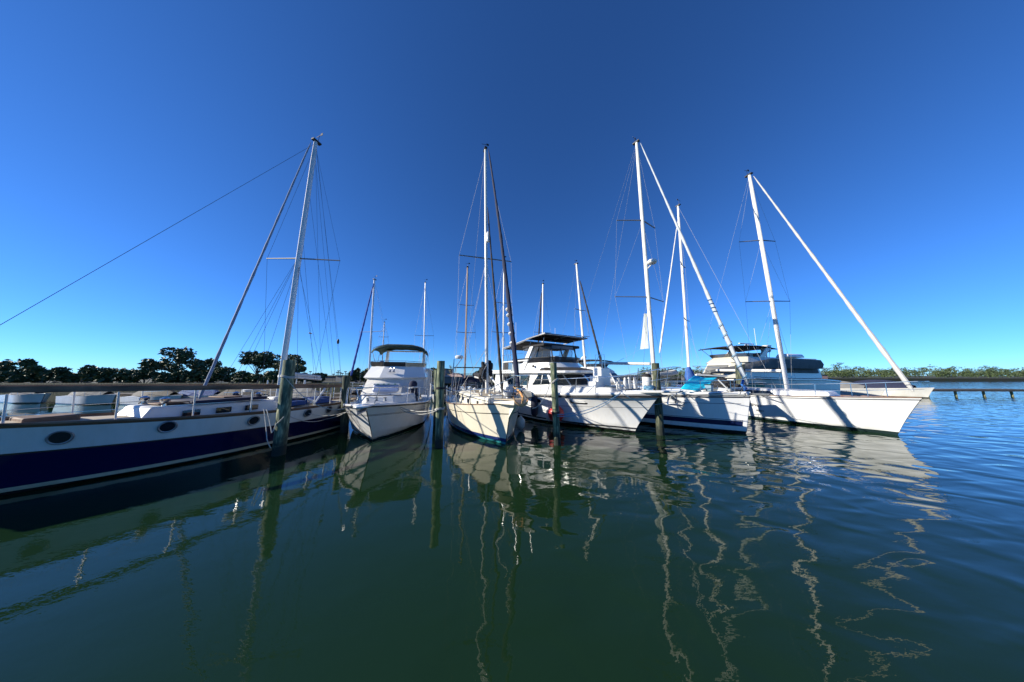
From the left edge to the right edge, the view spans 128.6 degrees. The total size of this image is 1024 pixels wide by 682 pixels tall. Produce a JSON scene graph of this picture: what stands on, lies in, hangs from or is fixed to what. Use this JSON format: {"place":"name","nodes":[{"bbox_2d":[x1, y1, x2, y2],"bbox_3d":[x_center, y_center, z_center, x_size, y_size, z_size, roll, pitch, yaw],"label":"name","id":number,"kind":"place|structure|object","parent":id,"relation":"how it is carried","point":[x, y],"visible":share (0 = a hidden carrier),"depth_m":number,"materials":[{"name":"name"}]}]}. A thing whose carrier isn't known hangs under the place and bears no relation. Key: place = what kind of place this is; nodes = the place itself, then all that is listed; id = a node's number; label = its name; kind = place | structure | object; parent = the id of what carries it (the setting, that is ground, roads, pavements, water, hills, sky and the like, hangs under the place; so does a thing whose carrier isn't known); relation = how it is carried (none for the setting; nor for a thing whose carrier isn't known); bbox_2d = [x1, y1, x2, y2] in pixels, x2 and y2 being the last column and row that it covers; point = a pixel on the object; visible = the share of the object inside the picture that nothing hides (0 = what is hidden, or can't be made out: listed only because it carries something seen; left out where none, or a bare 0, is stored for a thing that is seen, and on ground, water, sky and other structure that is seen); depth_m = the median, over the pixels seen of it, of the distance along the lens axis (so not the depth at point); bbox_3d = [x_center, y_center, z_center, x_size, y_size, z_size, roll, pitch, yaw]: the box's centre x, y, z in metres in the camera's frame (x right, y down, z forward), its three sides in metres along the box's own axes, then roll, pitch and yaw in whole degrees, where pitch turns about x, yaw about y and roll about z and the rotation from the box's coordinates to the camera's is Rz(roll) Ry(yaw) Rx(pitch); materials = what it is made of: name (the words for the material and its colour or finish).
{"place":"outdoors","nodes":[
{"label":"outdoors","id":0,"kind":"place"},
{"bbox_2d":[0,381,1023,681],"bbox_3d":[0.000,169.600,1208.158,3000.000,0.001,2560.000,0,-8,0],"label":"water","id":1,"kind":"structure","parent":0,"point":[758,551],"depth_m":4.07,"materials":[{"name":"teal liquid"}]},
{"bbox_2d":[0,392,51,402],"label":"boat","id":2,"kind":"object","parent":1,"relation":"on","point":[42,397],"visible":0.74,"depth_m":26.27,"materials":[{"name":"white plastic"}]},
{"bbox_2d":[55,391,118,404],"bbox_3d":[-44.163,5.956,25.947,6.960,2.387,1.900,-1,-8,10],"label":"boat","id":3,"kind":"object","parent":1,"relation":"on","point":[94,398],"visible":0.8,"depth_m":25.22,"materials":[{"name":"white plastic"}]},
{"bbox_2d":[120,390,183,404],"bbox_3d":[-36.180,5.839,25.097,7.340,2.387,1.900,-2,-8,12],"label":"boat","id":4,"kind":"object","parent":1,"relation":"on","point":[135,396],"visible":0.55,"depth_m":24.50,"materials":[{"name":"white plastic"}]},
{"bbox_2d":[0,133,355,495],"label":"sailboat","id":5,"kind":"object","parent":1,"relation":"on","point":[45,450],"visible":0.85,"depth_m":8.12,"materials":[{"name":"blue paint"},{"name":"navy blue paint"},{"name":"weathered teak"}]},
{"bbox_2d":[182,409,200,415],"bbox_3d":[-11.489,2.571,8.834,0.040,0.200,0.420,-2,-8,17],"label":"cabin window","id":6,"kind":"structure","parent":5,"relation":"in","point":[186,412],"depth_m":8.80,"materials":[{"name":"black glass"}]},
{"bbox_2d":[216,407,231,412],"bbox_3d":[-11.192,2.672,9.572,0.040,0.200,0.420,-2,-8,17],"label":"cabin window","id":7,"kind":"structure","parent":5,"relation":"in","point":[222,409],"depth_m":9.55,"materials":[{"name":"black glass"}]},
{"bbox_2d":[245,404,258,409],"bbox_3d":[-10.894,2.774,10.310,0.040,0.200,0.420,-2,-8,17],"label":"cabin window","id":8,"kind":"structure","parent":5,"relation":"in","point":[246,406],"depth_m":10.32,"materials":[{"name":"black glass"}]},
{"bbox_2d":[178,390,220,397],"bbox_3d":[-32.615,5.939,25.819,6.580,2.387,1.900,-1,-8,8],"label":"boat","id":9,"kind":"object","parent":1,"relation":"on","point":[190,393],"visible":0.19,"depth_m":25.30,"materials":[{"name":"white plastic"}]},
{"bbox_2d":[103,393,356,402],"bbox_3d":[-30.750,7.120,27.662,30.500,2.450,1.850,0,-8,0],"label":"dock","id":10,"kind":"object","parent":1,"relation":"in","point":[130,394],"depth_m":26.90,"materials":[{"name":"grey wood"}]},
{"bbox_2d":[217,389,267,399],"bbox_3d":[-26.252,5.674,23.901,6.200,2.387,1.900,-1,-8,10],"label":"boat","id":11,"kind":"object","parent":1,"relation":"on","point":[230,392],"visible":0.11,"depth_m":23.53,"materials":[{"name":"white plastic"}]},
{"bbox_2d":[259,388,293,396],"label":"boat","id":12,"kind":"object","parent":1,"relation":"on","point":[268,392],"visible":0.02,"depth_m":24.34,"materials":[{"name":"white plastic"}]},
{"bbox_2d":[271,360,295,456],"bbox_3d":[-8.850,3.277,9.491,0.429,5.100,0.422,0,-8,0],"label":"piling","id":13,"kind":"object","parent":1,"relation":"in","point":[280,439],"visible":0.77,"depth_m":9.46,"materials":[{"name":"brown wood"}]},
{"bbox_2d":[263,409,270,447],"bbox_3d":[-9.223,3.264,9.206,0.763,1.383,0.154,-3,-8,20],"label":"rope bight","id":14,"kind":"object","parent":13,"relation":"hanging from","point":[266,428],"visible":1,"depth_m":9.15,"materials":[{"name":"white fabric"}]},
{"bbox_2d":[266,409,283,432],"bbox_3d":[-9.053,3.004,9.284,0.848,0.848,0.197,-1,-8,8],"label":"rope bight","id":15,"kind":"object","parent":13,"relation":"hanging from","point":[270,423],"visible":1,"depth_m":9.26,"materials":[{"name":"white fabric"}]},
{"bbox_2d":[280,375,295,378],"bbox_3d":[-8.863,1.403,9.750,0.491,0.180,0.491,0,-8,0],"label":"rope loop","id":16,"kind":"object","parent":13,"relation":"attached to","point":[289,377],"visible":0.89,"depth_m":9.59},
{"bbox_2d":[275,408,346,421],"bbox_3d":[-8.961,3.275,10.832,3.593,1.058,2.589,-5,-10,34],"label":"mooring line","id":17,"kind":"object","parent":13,"relation":"attached to","point":[315,421],"visible":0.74,"depth_m":11.63,"materials":[{"name":"fabric"}]},
{"bbox_2d":[286,378,349,409],"bbox_3d":[-7.813,2.206,10.223,2.474,1.353,0.028,6,-10,-39],"label":"mooring line","id":18,"kind":"object","parent":13,"relation":"attached to","point":[312,402],"visible":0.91,"depth_m":9.92,"materials":[{"name":"fabric"}]},
{"bbox_2d":[292,388,326,397],"bbox_3d":[-19.396,5.561,23.081,5.820,2.387,1.900,-2,-8,15],"label":"boat","id":19,"kind":"object","parent":1,"relation":"on","point":[303,391],"visible":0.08,"depth_m":22.67,"materials":[{"name":"white plastic"}]},
{"bbox_2d":[340,376,350,432],"bbox_3d":[-8.928,4.114,13.161,0.591,4.444,0.391,0,-8,0],"label":"piling","id":20,"kind":"object","parent":1,"relation":"in","point":[344,423],"visible":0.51,"depth_m":13.13,"materials":[{"name":"brown wood"}]},
{"bbox_2d":[350,386,362,401],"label":"boat","id":21,"kind":"object","parent":1,"relation":"on","point":[355,392],"visible":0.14,"depth_m":24.50,"materials":[{"name":"white plastic"}]},
{"bbox_2d":[340,276,392,392],"bbox_3d":[-18.889,-0.466,34.383,4.018,17.415,10.831,-2,-8,12],"label":"sailboat","id":22,"kind":"object","parent":1,"relation":"on","point":[371,338],"visible":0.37,"depth_m":32.95,"materials":[{"name":"white metal"}]},
{"bbox_2d":[375,319,389,361],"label":"sailboat","id":23,"kind":"object","parent":1,"relation":"on","point":[383,341],"visible":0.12,"depth_m":41.38,"materials":[{"name":"white metal"}]},
{"bbox_2d":[343,344,432,440],"bbox_3d":[-7.585,2.880,15.974,4.288,5.758,14.003,2,-8,-15],"label":"flybridge boat","id":24,"kind":"object","parent":1,"relation":"on","point":[383,414],"visible":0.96,"depth_m":13.63,"materials":[{"name":"white plastic"}]},
{"bbox_2d":[372,383,399,392],"bbox_3d":[-7.350,2.743,14.406,1.360,0.540,0.496,2,-8,-15],"label":"deck box","id":25,"kind":"object","parent":24,"relation":"on","point":[386,390],"visible":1,"depth_m":14.26,"materials":[{"name":"white plastic"}]},
{"bbox_2d":[408,381,417,394],"bbox_3d":[-6.045,2.985,15.096,0.569,1.110,0.511,0,-8,2],"label":"outboard motor","id":26,"kind":"object","parent":24,"relation":"attached to","point":[411,389],"visible":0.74,"depth_m":14.96,"materials":[{"name":"black plastic"}]},
{"bbox_2d":[414,279,433,394],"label":"sailboat","id":27,"kind":"object","parent":1,"relation":"on","point":[424,344],"visible":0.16,"depth_m":36.36,"materials":[{"name":"white metal"}]},
{"bbox_2d":[433,370,436,424],"bbox_3d":[-4.619,4.178,15.071,0.450,4.838,0.350,0,-8,0],"label":"piling","id":28,"kind":"object","parent":1,"relation":"in","point":[435,381],"visible":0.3,"depth_m":15.03,"materials":[{"name":"brown wood"}]},
{"bbox_2d":[435,361,444,447],"bbox_3d":[-3.078,3.403,10.483,0.410,5.121,0.346,0,-8,0],"label":"piling","id":29,"kind":"object","parent":1,"relation":"in","point":[439,422],"visible":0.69,"depth_m":10.45,"materials":[{"name":"brown wood"}]},
{"bbox_2d":[392,402,436,411],"bbox_3d":[-4.575,3.082,11.330,3.442,0.287,0.036,-5,-10,35],"label":"mooring line","id":30,"kind":"object","parent":29,"relation":"attached to","point":[417,411],"visible":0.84,"depth_m":11.02,"materials":[{"name":"fabric"}]},
{"bbox_2d":[400,408,436,414],"bbox_3d":[-4.575,3.144,11.322,3.446,0.412,0.036,-5,-10,35],"label":"mooring line","id":31,"kind":"object","parent":29,"relation":"attached to","point":[418,414],"visible":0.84,"depth_m":10.99,"materials":[{"name":"fabric"}]},
{"bbox_2d":[445,388,485,400],"bbox_3d":[-2.013,2.435,11.103,2.026,0.680,0.031,5,-9,-32],"label":"mooring line","id":32,"kind":"object","parent":29,"relation":"attached to","point":[464,395],"visible":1,"depth_m":11.03,"materials":[{"name":"fabric"}]},
{"bbox_2d":[432,385,448,402],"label":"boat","id":33,"kind":"object","parent":1,"relation":"on","point":[444,394],"visible":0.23,"depth_m":26.30,"materials":[{"name":"white plastic"}]},
{"bbox_2d":[451,263,476,394],"bbox_3d":[-5.343,-0.814,28.439,3.143,16.480,10.637,2,-8,-12],"label":"sailboat","id":34,"kind":"object","parent":1,"relation":"on","point":[464,375],"visible":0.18,"depth_m":27.30,"materials":[{"name":"brown metal"}]},
{"bbox_2d":[445,143,533,443],"bbox_3d":[-1.925,-3.634,16.441,4.052,18.790,14.306,3,-8,-20],"label":"sailboat","id":35,"kind":"object","parent":1,"relation":"on","point":[493,416],"visible":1,"depth_m":12.27,"materials":[{"name":"white paint"}]},
{"bbox_2d":[517,406,524,429],"bbox_3d":[0.480,4.114,13.514,0.460,1.421,0.460,0,-8,0],"label":"fender","id":36,"kind":"object","parent":35,"relation":"hanging from","point":[520,422],"visible":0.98,"depth_m":13.30,"materials":[{"name":"plastic"}]},
{"bbox_2d":[484,256,516,393],"bbox_3d":[-1.205,-1.003,26.433,3.143,16.307,10.637,2,-8,-15],"label":"sailboat","id":37,"kind":"object","parent":1,"relation":"on","point":[503,332],"visible":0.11,"depth_m":25.47,"materials":[{"name":"white metal"}]},
{"bbox_2d":[533,280,550,341],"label":"sailboat","id":38,"kind":"object","parent":1,"relation":"on","point":[542,301],"visible":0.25,"depth_m":34.61,"materials":[{"name":"white metal"}]},
{"bbox_2d":[550,363,560,445],"bbox_3d":[1.942,3.480,10.826,0.420,5.062,0.305,0,-8,0],"label":"piling","id":39,"kind":"object","parent":1,"relation":"in","point":[555,408],"visible":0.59,"depth_m":10.80,"materials":[{"name":"brown wood"}]},
{"bbox_2d":[557,393,620,416],"bbox_3d":[3.724,2.973,11.548,3.893,0.922,0.030,4,-9,-25],"label":"mooring line","id":40,"kind":"object","parent":39,"relation":"attached to","point":[590,411],"visible":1,"depth_m":11.47,"materials":[{"name":"white fabric"}]},
{"bbox_2d":[559,260,603,367],"bbox_3d":[8.378,-1.336,31.373,3.233,18.317,10.637,5,-9,-32],"label":"sailboat","id":41,"kind":"object","parent":1,"relation":"on","point":[582,334],"visible":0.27,"depth_m":30.23,"materials":[{"name":"white metal"}]},
{"bbox_2d":[492,332,684,432],"bbox_3d":[3.151,2.229,18.362,4.652,7.700,17.004,5,-9,-33],"label":"motor yacht","id":42,"kind":"object","parent":1,"relation":"on","point":[620,412],"visible":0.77,"depth_m":14.87,"materials":[{"name":"white plastic"}]},
{"bbox_2d":[508,376,515,384],"bbox_3d":[0.049,3.127,19.753,0.075,0.700,1.300,5,-9,-33],"label":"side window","id":43,"kind":"structure","parent":42,"relation":"in","point":[508,376],"depth_m":19.89,"materials":[{"name":"black glass"}]},
{"bbox_2d":[520,376,529,384],"bbox_3d":[0.948,2.938,18.382,0.075,0.700,1.200,5,-9,-33],"label":"side window","id":44,"kind":"structure","parent":42,"relation":"in","point":[524,377],"depth_m":18.44,"materials":[{"name":"grey glass"}]},
{"bbox_2d":[531,395,537,416],"bbox_3d":[1.477,3.905,16.248,0.480,2.101,0.480,0,-8,0],"label":"fender","id":45,"kind":"object","parent":42,"relation":"hanging from","point":[534,404],"visible":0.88,"depth_m":16.02,"materials":[{"name":"rubber"}]},
{"bbox_2d":[532,375,549,384],"bbox_3d":[1.970,2.664,16.832,0.084,0.720,1.850,5,-9,-33],"label":"side window","id":46,"kind":"structure","parent":42,"relation":"in","point":[537,382],"depth_m":16.80,"materials":[{"name":"black glass"}]},
{"bbox_2d":[546,406,549,420],"bbox_3d":[2.248,4.135,15.277,0.280,1.601,0.280,0,-8,0],"label":"fender","id":47,"kind":"object","parent":42,"relation":"hanging from","point":[547,416],"visible":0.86,"depth_m":15.15,"materials":[{"name":"plastic"}]},
{"bbox_2d":[548,406,563,420],"bbox_3d":[2.600,3.869,14.618,0.950,1.798,0.950,0,-8,0],"label":"round fender","id":48,"kind":"object","parent":42,"relation":"hanging from","point":[550,415],"visible":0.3,"depth_m":14.30,"materials":[{"name":"plastic"}]},
{"bbox_2d":[616,378,621,389],"bbox_3d":[5.886,2.356,13.574,0.305,0.640,0.198,5,-9,-33],"label":"covered post","id":49,"kind":"object","parent":42,"relation":"on","point":[619,383],"visible":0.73,"depth_m":13.50,"materials":[{"name":"white fabric"}]},
{"bbox_2d":[622,378,627,388],"bbox_3d":[6.229,2.334,13.562,0.305,0.640,0.198,5,-9,-33],"label":"covered post","id":50,"kind":"object","parent":42,"relation":"on","point":[624,386],"visible":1,"depth_m":13.48,"materials":[{"name":"white fabric"}]},
{"bbox_2d":[627,377,631,388],"bbox_3d":[6.452,2.318,13.589,0.305,0.640,0.198,5,-9,-33],"label":"covered post","id":51,"kind":"object","parent":42,"relation":"on","point":[629,383],"visible":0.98,"depth_m":13.51,"materials":[{"name":"white plastic"}]},
{"bbox_2d":[632,377,637,388],"bbox_3d":[6.770,2.294,13.561,0.305,0.640,0.198,5,-9,-33],"label":"covered post","id":52,"kind":"object","parent":42,"relation":"on","point":[634,384],"visible":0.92,"depth_m":13.48,"materials":[{"name":"white plastic"}]},
{"bbox_2d":[641,373,651,385],"bbox_3d":[7.181,2.143,13.129,0.480,0.840,0.468,5,-9,-33],"label":"deck drum","id":53,"kind":"object","parent":42,"relation":"on","point":[646,377],"visible":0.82,"depth_m":12.97,"materials":[{"name":"white plastic"}]},
{"bbox_2d":[643,385,654,389],"bbox_3d":[7.123,2.412,12.814,0.591,0.254,0.408,0,-8,0],"label":"rope heap","id":54,"kind":"object","parent":42,"relation":"on","point":[650,387],"visible":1,"depth_m":12.68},
{"bbox_2d":[584,374,641,384],"bbox_3d":[7.684,5.019,25.237,3.952,4.050,12.338,5,-9,-30],"label":"sport cruiser","id":55,"kind":"object","parent":1,"relation":"on","point":[587,375],"visible":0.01,"depth_m":25.09,"materials":[{"name":"white plastic"}]},
{"bbox_2d":[579,356,652,385],"bbox_3d":[10.980,4.841,31.448,4.052,6.100,14.740,7,-10,-40],"label":"motor yacht","id":56,"kind":"object","parent":1,"relation":"on","point":[612,372],"visible":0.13,"depth_m":30.56,"materials":[{"name":"white plastic"}]},
{"bbox_2d":[651,363,664,435],"bbox_3d":[7.515,3.694,12.614,0.388,5.128,0.371,0,-8,0],"label":"piling","id":57,"kind":"object","parent":1,"relation":"in","point":[659,420],"visible":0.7,"depth_m":12.54,"materials":[{"name":"brown wood"}]},
{"bbox_2d":[677,391,733,396],"bbox_3d":[9.591,2.848,13.277,3.924,0.344,1.119,0,-8,-3],"label":"mooring line","id":58,"kind":"object","parent":57,"relation":"attached to","point":[702,394],"visible":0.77,"depth_m":13.29,"materials":[{"name":"fabric"}]},
{"bbox_2d":[570,137,782,433],"bbox_3d":[8.752,-4.900,18.784,4.388,21.940,14.460,6,-10,-36],"label":"sailboat","id":59,"kind":"object","parent":1,"relation":"on","point":[721,411],"visible":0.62,"depth_m":13.96,"materials":[{"name":"white plastic"}]},
{"bbox_2d":[681,375,716,390],"bbox_3d":[11.431,2.535,15.158,4.884,0.842,1.363,6,-10,-38],"label":"tarp","id":60,"kind":"object","parent":59,"relation":"on","point":[692,382],"visible":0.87,"depth_m":14.42,"materials":[{"name":"blue fabric"}]},
{"bbox_2d":[704,384,713,390],"bbox_3d":[11.263,2.663,14.068,0.448,0.384,0.352,6,-10,-36],"label":"bin","id":61,"kind":"object","parent":59,"relation":"on","point":[709,385],"visible":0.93,"depth_m":13.95,"materials":[{"name":"white plastic"}]},
{"bbox_2d":[677,378,684,387],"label":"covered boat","id":62,"kind":"object","parent":1,"relation":"on","point":[679,384],"visible":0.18,"depth_m":49.46,"materials":[{"name":"blue fabric"}]},
{"bbox_2d":[652,199,775,390],"bbox_3d":[15.397,-4.181,22.816,6.896,21.617,11.137,3,-8,-20],"label":"sailboat","id":63,"kind":"object","parent":1,"relation":"on","point":[689,373],"visible":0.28,"depth_m":23.61,"materials":[{"name":"white metal"}]},
{"bbox_2d":[646,369,677,377],"bbox_3d":[14.719,3.153,23.829,2.966,0.823,1.639,2,-8,-12],"label":"dinghy","id":64,"kind":"object","parent":63,"relation":"hanging from","point":[671,373],"visible":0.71,"depth_m":23.16,"materials":[{"name":"white plastic"}]},
{"bbox_2d":[432,389,1023,395],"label":"dock","id":65,"kind":"object","parent":1,"relation":"in","point":[983,391],"visible":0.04,"depth_m":35.31,"materials":[{"name":"wood"}]},
{"bbox_2d":[735,364,745,385],"bbox_3d":[17.833,4.480,19.067,0.816,5.332,0.618,0,-8,0],"label":"piling","id":66,"kind":"object","parent":1,"relation":"in","point":[738,375],"visible":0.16,"depth_m":19.19,"materials":[{"name":"wood"}]},
{"bbox_2d":[747,382,765,387],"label":"green boat","id":67,"kind":"object","parent":1,"relation":"on","point":[763,386],"visible":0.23,"depth_m":24.90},
{"bbox_2d":[693,329,840,394],"bbox_3d":[28.836,3.228,28.721,20.744,8.550,5.354,3,-8,-18],"label":"motor yacht","id":68,"kind":"object","parent":1,"relation":"on","point":[806,372],"visible":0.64,"depth_m":26.78,"materials":[{"name":"white plastic"}]},
{"bbox_2d":[770,368,818,372],"bbox_3d":[29.915,3.109,27.087,12.990,0.850,0.183,3,-8,-18],"label":"side window","id":69,"kind":"structure","parent":68,"relation":"in","point":[789,370],"depth_m":27.87,"materials":[{"name":"grey glass"}]},
{"bbox_2d":[699,170,929,434],"bbox_3d":[18.615,-3.890,18.733,4.186,19.924,12.638,1,-8,-10],"label":"sailboat","id":70,"kind":"object","parent":1,"relation":"on","point":[887,414],"visible":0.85,"depth_m":14.57,"materials":[{"name":"white plastic"}]},
{"bbox_2d":[726,389,772,394],"bbox_3d":[17.326,3.705,18.088,0.125,0.240,3.201,2,-8,-11],"label":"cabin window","id":71,"kind":"structure","parent":70,"relation":"in","point":[752,391],"depth_m":17.56,"materials":[{"name":"black glass"}]},
{"bbox_2d":[840,381,885,395],"bbox_3d":[45.589,7.001,35.287,2.600,2.868,9.340,2,-8,-16],"label":"boat","id":72,"kind":"object","parent":1,"relation":"on","point":[876,391],"visible":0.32,"depth_m":32.51,"materials":[{"name":"white plastic"}]},
{"bbox_2d":[852,380,933,397],"bbox_3d":[53.677,7.067,35.766,2.600,2.868,8.200,2,-8,-14],"label":"boat","id":73,"kind":"object","parent":1,"relation":"on","point":[892,389],"visible":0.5,"depth_m":34.06,"materials":[{"name":"white plastic"}]},
{"bbox_2d":[0,0,1023,375],"label":"sky","id":74,"kind":"structure","parent":0,"point":[888,134],"materials":[{"name":"blue"}]},
{"bbox_2d":[2,375,1023,386],"bbox_3d":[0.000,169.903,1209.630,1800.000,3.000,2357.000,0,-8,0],"label":"ground","id":75,"kind":"structure","parent":0,"point":[926,378],"depth_m":118.58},
{"bbox_2d":[0,365,47,382],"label":"hedge","id":76,"kind":"object","parent":75,"relation":"on","point":[13,374],"visible":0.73,"depth_m":44.73,"materials":[{"name":"green plant"}]},
{"bbox_2d":[0,358,47,382],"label":"oak tree","id":77,"kind":"object","parent":75,"relation":"on","point":[8,365],"visible":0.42,"depth_m":49.11,"materials":[{"name":"green plant"}]},
{"bbox_2d":[3,372,83,382],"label":"hedge","id":78,"kind":"object","parent":75,"relation":"on","point":[54,379],"visible":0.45,"depth_m":45.02,"materials":[{"name":"green plant"}]},
{"bbox_2d":[36,364,118,382],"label":"hedge","id":79,"kind":"object","parent":75,"relation":"on","point":[85,373],"visible":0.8,"depth_m":44.83,"materials":[{"name":"green plant"}]},
{"bbox_2d":[90,370,138,382],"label":"hedge","id":80,"kind":"object","parent":75,"relation":"on","point":[107,380],"visible":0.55,"depth_m":44.74,"materials":[{"name":"green plant"}]},
{"bbox_2d":[108,368,174,382],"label":"hedge","id":81,"kind":"object","parent":75,"relation":"on","point":[143,375],"visible":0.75,"depth_m":44.84,"materials":[{"name":"green plant"}]},
{"bbox_2d":[137,346,204,372],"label":"oak tree","id":82,"kind":"object","parent":75,"relation":"on","point":[181,356],"visible":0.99,"depth_m":53.19,"materials":[{"name":"green plant"}]},
{"bbox_2d":[155,369,201,382],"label":"hedge","id":83,"kind":"object","parent":75,"relation":"on","point":[175,378],"visible":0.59,"depth_m":45.06,"materials":[{"name":"green plant"}]},
{"bbox_2d":[0,383,364,392],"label":"seawall","id":84,"kind":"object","parent":75,"relation":"on","point":[337,390],"visible":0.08,"depth_m":42.00,"materials":[{"name":"grey concrete"}]},
{"bbox_2d":[178,366,229,382],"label":"hedge","id":85,"kind":"object","parent":75,"relation":"on","point":[214,378],"visible":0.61,"depth_m":44.82,"materials":[{"name":"green plant"}]},
{"bbox_2d":[186,357,226,370],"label":"oak tree","id":86,"kind":"object","parent":75,"relation":"on","point":[207,363],"visible":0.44,"depth_m":59.37,"materials":[{"name":"green plant"}]},
{"bbox_2d":[212,367,257,382],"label":"hedge","id":87,"kind":"object","parent":75,"relation":"on","point":[233,375],"visible":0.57,"depth_m":44.87,"materials":[{"name":"green plant"}]},
{"bbox_2d":[232,370,278,382],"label":"hedge","id":88,"kind":"object","parent":75,"relation":"on","point":[250,378],"visible":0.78,"depth_m":43.68,"materials":[{"name":"green plant"}]},
{"bbox_2d":[237,351,280,382],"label":"oak tree","id":89,"kind":"object","parent":75,"relation":"on","point":[256,359],"visible":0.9,"depth_m":49.31,"materials":[{"name":"green plant"}]},
{"bbox_2d":[267,373,295,382],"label":"hedge","id":90,"kind":"object","parent":75,"relation":"on","point":[274,377],"visible":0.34,"depth_m":43.43,"materials":[{"name":"green plant"}]},
{"bbox_2d":[272,353,305,371],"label":"oak tree","id":91,"kind":"object","parent":75,"relation":"on","point":[299,366],"visible":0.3,"depth_m":47.40,"materials":[{"name":"green plant"}]},
{"bbox_2d":[294,372,318,382],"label":"hedge","id":92,"kind":"object","parent":75,"relation":"on","point":[302,380],"visible":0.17,"depth_m":45.22,"materials":[{"name":"green plant"}]},
{"bbox_2d":[309,373,327,382],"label":"shrub","id":93,"kind":"object","parent":75,"relation":"on","point":[322,376],"visible":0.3,"depth_m":49.25,"materials":[{"name":"green plant"}]},
{"bbox_2d":[324,376,335,380],"bbox_3d":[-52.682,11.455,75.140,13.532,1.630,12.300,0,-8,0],"label":"building","id":94,"kind":"structure","parent":75,"relation":"on","point":[328,378],"depth_m":69.17,"materials":[{"name":"grey"}]},
{"bbox_2d":[335,375,348,380],"bbox_3d":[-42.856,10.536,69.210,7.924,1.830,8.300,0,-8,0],"label":"building","id":95,"kind":"structure","parent":75,"relation":"on","point":[338,377],"depth_m":65.22,"materials":[{"name":"white"}]},
{"bbox_2d":[348,370,366,382],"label":"shrub","id":96,"kind":"object","parent":75,"relation":"on","point":[353,378],"visible":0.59,"depth_m":51.14,"materials":[{"name":"green plant"}]},
{"bbox_2d":[354,367,367,382],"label":"shrub","id":97,"kind":"object","parent":75,"relation":"on","point":[357,370],"visible":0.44,"depth_m":50.74,"materials":[{"name":"green plant"}]},
{"bbox_2d":[430,368,436,381],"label":"shrub","id":98,"kind":"object","parent":75,"relation":"on","point":[432,374],"visible":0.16,"depth_m":56.76,"materials":[{"name":"green plant"}]},
{"bbox_2d":[427,368,452,379],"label":"grey building","id":99,"kind":"structure","parent":75,"relation":"on","point":[447,371],"depth_m":63.36,"materials":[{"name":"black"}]},
{"bbox_2d":[444,373,467,382],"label":"house","id":100,"kind":"structure","parent":75,"relation":"on","point":[448,378],"depth_m":57.31,"materials":[{"name":"tile"}]},
{"bbox_2d":[638,362,1023,377],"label":"woods","id":101,"kind":"object","parent":75,"relation":"on","point":[937,373],"visible":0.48,"depth_m":155.57,"materials":[{"name":"green plant"}]}
]}

